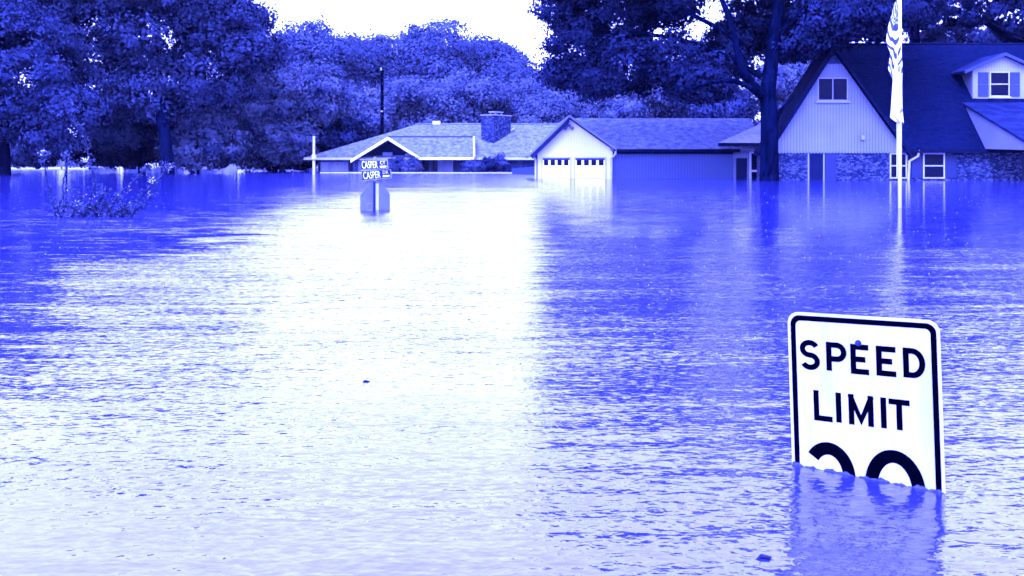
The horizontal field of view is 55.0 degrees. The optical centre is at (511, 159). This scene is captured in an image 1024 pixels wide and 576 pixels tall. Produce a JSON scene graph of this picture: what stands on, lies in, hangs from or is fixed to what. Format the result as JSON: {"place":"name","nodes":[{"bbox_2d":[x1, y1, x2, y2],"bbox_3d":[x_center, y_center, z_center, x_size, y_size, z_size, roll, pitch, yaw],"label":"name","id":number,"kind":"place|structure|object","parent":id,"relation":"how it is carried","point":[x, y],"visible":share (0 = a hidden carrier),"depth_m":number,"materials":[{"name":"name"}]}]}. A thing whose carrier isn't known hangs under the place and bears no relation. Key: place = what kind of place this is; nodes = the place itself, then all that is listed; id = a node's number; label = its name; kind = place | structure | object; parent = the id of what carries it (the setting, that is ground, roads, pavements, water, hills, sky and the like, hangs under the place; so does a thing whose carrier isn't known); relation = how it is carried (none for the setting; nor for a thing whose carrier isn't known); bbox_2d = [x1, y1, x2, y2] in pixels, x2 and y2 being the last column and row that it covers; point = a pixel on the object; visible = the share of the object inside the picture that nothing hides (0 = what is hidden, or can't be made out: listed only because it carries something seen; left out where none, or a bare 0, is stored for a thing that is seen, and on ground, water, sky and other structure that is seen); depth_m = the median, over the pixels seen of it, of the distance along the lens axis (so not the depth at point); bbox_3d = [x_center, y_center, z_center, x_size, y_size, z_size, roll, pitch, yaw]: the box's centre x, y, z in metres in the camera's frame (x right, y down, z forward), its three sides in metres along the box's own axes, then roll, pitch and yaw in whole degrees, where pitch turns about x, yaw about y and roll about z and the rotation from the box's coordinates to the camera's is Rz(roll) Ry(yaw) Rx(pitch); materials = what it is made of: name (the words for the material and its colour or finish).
{"place":"outdoors","nodes":[
{"label":"outdoors","id":0,"kind":"place"},
{"bbox_2d":[11,158,317,166],"bbox_3d":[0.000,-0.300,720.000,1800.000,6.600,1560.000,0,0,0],"label":"ground","id":1,"kind":"structure","parent":0,"point":[62,164],"depth_m":199.66,"materials":[{"name":"soil"}]},
{"bbox_2d":[0,0,117,174],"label":"shade tree","id":2,"kind":"object","parent":1,"relation":"on","point":[25,122],"visible":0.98,"depth_m":90.41,"materials":[{"name":"blue plant"}]},
{"bbox_2d":[10,35,108,172],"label":"understorey tree","id":3,"kind":"object","parent":1,"relation":"on","point":[19,158],"visible":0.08,"depth_m":105.54,"materials":[{"name":"blue plant"}]},
{"bbox_2d":[3,0,295,173],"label":"shade tree","id":4,"kind":"object","parent":1,"relation":"on","point":[132,70],"visible":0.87,"depth_m":98.66,"materials":[{"name":"blue plant"}]},
{"bbox_2d":[75,100,234,172],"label":"understorey tree","id":5,"kind":"object","parent":1,"relation":"on","point":[139,158],"visible":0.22,"depth_m":109.41,"materials":[{"name":"blue plant"}]},
{"bbox_2d":[154,97,252,172],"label":"bushy tree","id":6,"kind":"object","parent":1,"relation":"on","point":[210,140],"visible":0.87,"depth_m":103.39,"materials":[{"name":"blue plant"}]},
{"bbox_2d":[271,11,364,88],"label":"tree","id":7,"kind":"object","parent":1,"relation":"on","point":[314,46],"visible":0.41,"depth_m":160.53,"materials":[{"name":"blue plant"}]},
{"bbox_2d":[332,28,392,93],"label":"tree","id":8,"kind":"object","parent":1,"relation":"on","point":[369,66],"visible":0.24,"depth_m":168.65,"materials":[{"name":"blue plant"}]},
{"bbox_2d":[340,81,404,136],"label":"tree","id":9,"kind":"object","parent":1,"relation":"on","point":[369,97],"visible":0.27,"depth_m":136.72,"materials":[{"name":"blue plant"}]},
{"bbox_2d":[356,21,416,88],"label":"tree","id":10,"kind":"object","parent":1,"relation":"on","point":[385,43],"visible":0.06,"depth_m":174.91,"materials":[{"name":"blue plant"}]},
{"bbox_2d":[304,111,558,171],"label":"ranch house","id":11,"kind":"structure","parent":1,"relation":"on","point":[436,146],"depth_m":113.64,"materials":[{"name":"blue"}]},
{"bbox_2d":[318,160,320,171],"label":"window","id":12,"kind":"structure","parent":11,"relation":"in","point":[319,164],"depth_m":113.10,"materials":[{"name":"blue glass"}]},
{"bbox_2d":[349,160,352,171],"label":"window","id":13,"kind":"structure","parent":11,"relation":"in","point":[350,163],"depth_m":113.10,"materials":[{"name":"blue glass"}]},
{"bbox_2d":[422,160,428,171],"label":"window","id":14,"kind":"structure","parent":11,"relation":"in","point":[425,163],"depth_m":113.10,"materials":[{"name":"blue glass"}]},
{"bbox_2d":[433,160,436,171],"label":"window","id":15,"kind":"structure","parent":11,"relation":"in","point":[434,161],"depth_m":113.10,"materials":[{"name":"blue glass"}]},
{"bbox_2d":[388,12,494,84],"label":"tree","id":16,"kind":"object","parent":1,"relation":"on","point":[422,54],"visible":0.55,"depth_m":166.61,"materials":[{"name":"blue plant"}]},
{"bbox_2d":[415,67,516,122],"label":"tree","id":17,"kind":"object","parent":1,"relation":"on","point":[463,98],"visible":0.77,"depth_m":135.70,"materials":[{"name":"blue plant"}]},
{"bbox_2d":[441,32,534,83],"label":"tree","id":18,"kind":"object","parent":1,"relation":"on","point":[499,46],"visible":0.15,"depth_m":173.51,"materials":[{"name":"blue plant"}]},
{"bbox_2d":[473,48,547,86],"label":"tree","id":19,"kind":"object","parent":1,"relation":"on","point":[521,67],"visible":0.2,"depth_m":166.06,"materials":[{"name":"blue plant"}]},
{"bbox_2d":[498,85,582,122],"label":"tree","id":20,"kind":"object","parent":1,"relation":"on","point":[551,108],"visible":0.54,"depth_m":137.54,"materials":[{"name":"blue plant"}]},
{"bbox_2d":[593,86,675,117],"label":"tree","id":21,"kind":"object","parent":1,"relation":"on","point":[634,106],"visible":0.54,"depth_m":136.99,"materials":[{"name":"blue plant"}]},
{"bbox_2d":[684,88,758,125],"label":"tree","id":22,"kind":"object","parent":1,"relation":"on","point":[742,106],"visible":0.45,"depth_m":137.52,"materials":[{"name":"blue plant"}]},
{"bbox_2d":[526,0,966,180],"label":"oak tree","id":23,"kind":"object","parent":1,"relation":"on","point":[714,62],"visible":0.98,"depth_m":67.74,"materials":[{"name":"blue plant"}]},
{"bbox_2d":[745,60,809,121],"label":"tree","id":24,"kind":"object","parent":1,"relation":"on","point":[789,76],"visible":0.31,"depth_m":134.36,"materials":[{"name":"blue plant"}]},
{"bbox_2d":[0,167,1023,575],"bbox_3d":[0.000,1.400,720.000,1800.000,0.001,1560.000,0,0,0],"label":"water","id":25,"kind":"structure","parent":0,"point":[584,421],"depth_m":6.45,"materials":[{"name":"blue liquid"}]},
{"bbox_2d":[11,168,87,168],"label":"pale kerb wall","id":26,"kind":"structure","parent":25,"relation":"on","point":[50,168],"depth_m":150.00,"materials":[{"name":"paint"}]},
{"bbox_2d":[33,117,173,217],"bbox_3d":[-10.019,0.288,24.100,3.464,2.756,1.003,0,0,0],"label":"flooded shrub","id":27,"kind":"object","parent":25,"relation":"on","point":[119,211],"visible":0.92,"depth_m":24.10,"materials":[{"name":"blue plant"}]},
{"bbox_2d":[202,164,264,168],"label":"debris","id":28,"kind":"object","parent":25,"relation":"on","point":[232,167],"visible":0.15,"depth_m":160.00,"materials":[{"name":"grey paint"}]},
{"bbox_2d":[216,57,362,171],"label":"bushy tree","id":29,"kind":"object","parent":25,"relation":"on","point":[279,123],"visible":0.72,"depth_m":114.00,"materials":[{"name":"blue plant"}]},
{"bbox_2d":[249,113,377,171],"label":"understorey tree","id":30,"kind":"object","parent":25,"relation":"on","point":[346,130],"visible":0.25,"depth_m":118.60,"materials":[{"name":"blue plant"}]},
{"bbox_2d":[312,136,315,173],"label":"marker post","id":31,"kind":"object","parent":25,"relation":"in","point":[313,156],"visible":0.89,"depth_m":95.89,"materials":[{"name":"white"}]},
{"bbox_2d":[354,68,383,134],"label":"utility pole","id":32,"kind":"object","parent":25,"relation":"in","point":[382,103],"visible":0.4,"depth_m":126.82,"materials":[{"name":"blue wood"}]},
{"bbox_2d":[360,157,391,210],"bbox_3d":[-3.810,1.254,27.404,1.004,2.691,0.633,0,0,-22],"label":"street sign","id":33,"kind":"object","parent":25,"relation":"in","point":[374,195],"visible":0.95,"depth_m":27.34,"materials":[{"name":"metal"}]},
{"bbox_2d":[384,155,404,171],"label":"garden bush","id":34,"kind":"object","parent":25,"relation":"on","point":[394,164],"visible":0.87,"depth_m":107.82,"materials":[{"name":"blue plant"}]},
{"bbox_2d":[367,75,439,130],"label":"tree","id":35,"kind":"object","parent":25,"relation":"on","point":[404,91],"visible":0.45,"depth_m":140.56,"materials":[{"name":"blue plant"}]},
{"bbox_2d":[400,155,423,171],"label":"garden bush","id":36,"kind":"object","parent":25,"relation":"on","point":[413,165],"visible":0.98,"depth_m":107.73,"materials":[{"name":"blue plant"}]},
{"bbox_2d":[320,172,511,172],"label":"garden wall","id":37,"kind":"structure","parent":25,"relation":"on","point":[423,172],"depth_m":104.44,"materials":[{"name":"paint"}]},
{"bbox_2d":[459,159,484,171],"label":"garden bush","id":38,"kind":"object","parent":25,"relation":"on","point":[472,165],"visible":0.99,"depth_m":108.74,"materials":[{"name":"blue plant"}]},
{"bbox_2d":[478,156,497,171],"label":"garden bush","id":39,"kind":"object","parent":25,"relation":"on","point":[489,164],"visible":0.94,"depth_m":108.51,"materials":[{"name":"blue plant"}]},
{"bbox_2d":[489,152,509,171],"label":"garden bush","id":40,"kind":"object","parent":25,"relation":"on","point":[503,164],"visible":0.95,"depth_m":108.82,"materials":[{"name":"blue plant"}]},
{"bbox_2d":[475,75,558,122],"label":"tree","id":41,"kind":"object","parent":25,"relation":"on","point":[532,88],"visible":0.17,"depth_m":140.85,"materials":[{"name":"blue plant"}]},
{"bbox_2d":[10,88,1023,166],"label":"distant woods","id":42,"kind":"object","parent":25,"relation":"on","point":[72,163],"depth_m":192.14,"materials":[{"name":"blue plant"}]},
{"bbox_2d":[512,167,534,173],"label":"fence panel","id":43,"kind":"object","parent":25,"relation":"in","point":[528,170],"visible":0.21,"depth_m":98.35,"materials":[{"name":"blue paint"}]},
{"bbox_2d":[558,86,612,117],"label":"tree","id":44,"kind":"object","parent":25,"relation":"on","point":[589,110],"visible":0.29,"depth_m":141.81,"materials":[{"name":"blue plant"}]},
{"bbox_2d":[655,96,695,117],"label":"tree","id":45,"kind":"object","parent":25,"relation":"on","point":[679,108],"visible":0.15,"depth_m":142.94,"materials":[{"name":"blue plant"}]},
{"bbox_2d":[756,554,771,559],"bbox_3d":[0.887,1.392,3.454,0.061,0.022,0.027,0,0,-6],"label":"driftwood","id":46,"kind":"object","parent":25,"relation":"on","point":[763,556],"visible":1,"depth_m":3.45,"materials":[{"name":"blue"}]},
{"bbox_2d":[788,312,945,492],"bbox_3d":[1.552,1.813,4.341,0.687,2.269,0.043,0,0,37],"label":"speed limit sign","id":47,"kind":"object","parent":25,"relation":"in","point":[866,401],"visible":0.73,"depth_m":4.32,"materials":[{"name":"white metal"}]},
{"bbox_2d":[897,0,901,207],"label":"flagpole","id":48,"kind":"object","parent":25,"relation":"in","point":[899,125],"visible":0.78,"depth_m":28.66,"materials":[{"name":"white metal"}]},
{"bbox_2d":[886,2,901,77],"bbox_3d":[11.102,-3.492,28.597,0.448,2.229,0.146,0,0,0],"label":"striped flag","id":49,"kind":"object","parent":48,"relation":"hanging from","point":[892,42],"visible":1,"depth_m":28.60,"materials":[{"name":"fabric"}]},
{"bbox_2d":[890,62,903,124],"bbox_3d":[11.172,-1.933,28.567,0.362,1.836,0.125,0,0,0],"label":"white flag","id":50,"kind":"object","parent":48,"relation":"hanging from","point":[896,114],"visible":1,"depth_m":28.56,"materials":[{"name":"fabric"}]},
{"bbox_2d":[902,13,1015,42],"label":"backyard tree","id":51,"kind":"object","parent":25,"relation":"on","point":[930,33],"visible":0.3,"depth_m":95.69,"materials":[{"name":"blue plant"}]},
{"bbox_2d":[923,0,1023,42],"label":"backyard tree","id":52,"kind":"object","parent":25,"relation":"on","point":[968,13],"visible":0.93,"depth_m":81.14,"materials":[{"name":"blue plant"}]},
{"bbox_2d":[14,0,1020,120],"label":"sky","id":53,"kind":"structure","parent":0,"point":[507,19],"materials":[{"name":"white"}]},
{"bbox_2d":[526,115,760,178],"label":"garage","id":54,"kind":"structure","parent":0,"point":[569,147],"depth_m":74.10,"materials":[{"name":"white"}]},
{"bbox_2d":[541,157,570,178],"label":"garage door","id":55,"kind":"structure","parent":54,"relation":"in","point":[551,167],"depth_m":73.97,"materials":[{"name":"white paint"}]},
{"bbox_2d":[574,157,605,178],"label":"garage door","id":56,"kind":"structure","parent":54,"relation":"in","point":[584,167],"depth_m":73.97,"materials":[{"name":"white paint"}]},
{"bbox_2d":[736,158,746,178],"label":"door","id":57,"kind":"structure","parent":54,"relation":"in","point":[741,163],"depth_m":74.19,"materials":[{"name":"blue"}]},
{"bbox_2d":[749,152,756,178],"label":"storm door","id":58,"kind":"structure","parent":54,"relation":"in","point":[752,159],"depth_m":74.03,"materials":[{"name":"paint"}]},
{"bbox_2d":[754,43,1023,179],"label":"two storey house","id":59,"kind":"structure","parent":0,"point":[963,110],"depth_m":68.00,"materials":[{"name":"stone"}]},
{"bbox_2d":[808,154,824,179],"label":"door","id":60,"kind":"structure","parent":59,"relation":"in","point":[816,162],"depth_m":67.96,"materials":[{"name":"blue"}]},
{"bbox_2d":[816,77,849,102],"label":"window","id":61,"kind":"structure","parent":59,"relation":"in","point":[829,89],"depth_m":67.91,"materials":[{"name":"blue"}]},
{"bbox_2d":[890,153,906,178],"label":"window","id":62,"kind":"structure","parent":59,"relation":"in","point":[893,156],"depth_m":67.98,"materials":[{"name":"paint"}]},
{"bbox_2d":[923,153,944,178],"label":"window","id":63,"kind":"structure","parent":59,"relation":"in","point":[933,163],"depth_m":67.98,"materials":[{"name":"glass"}]}
]}

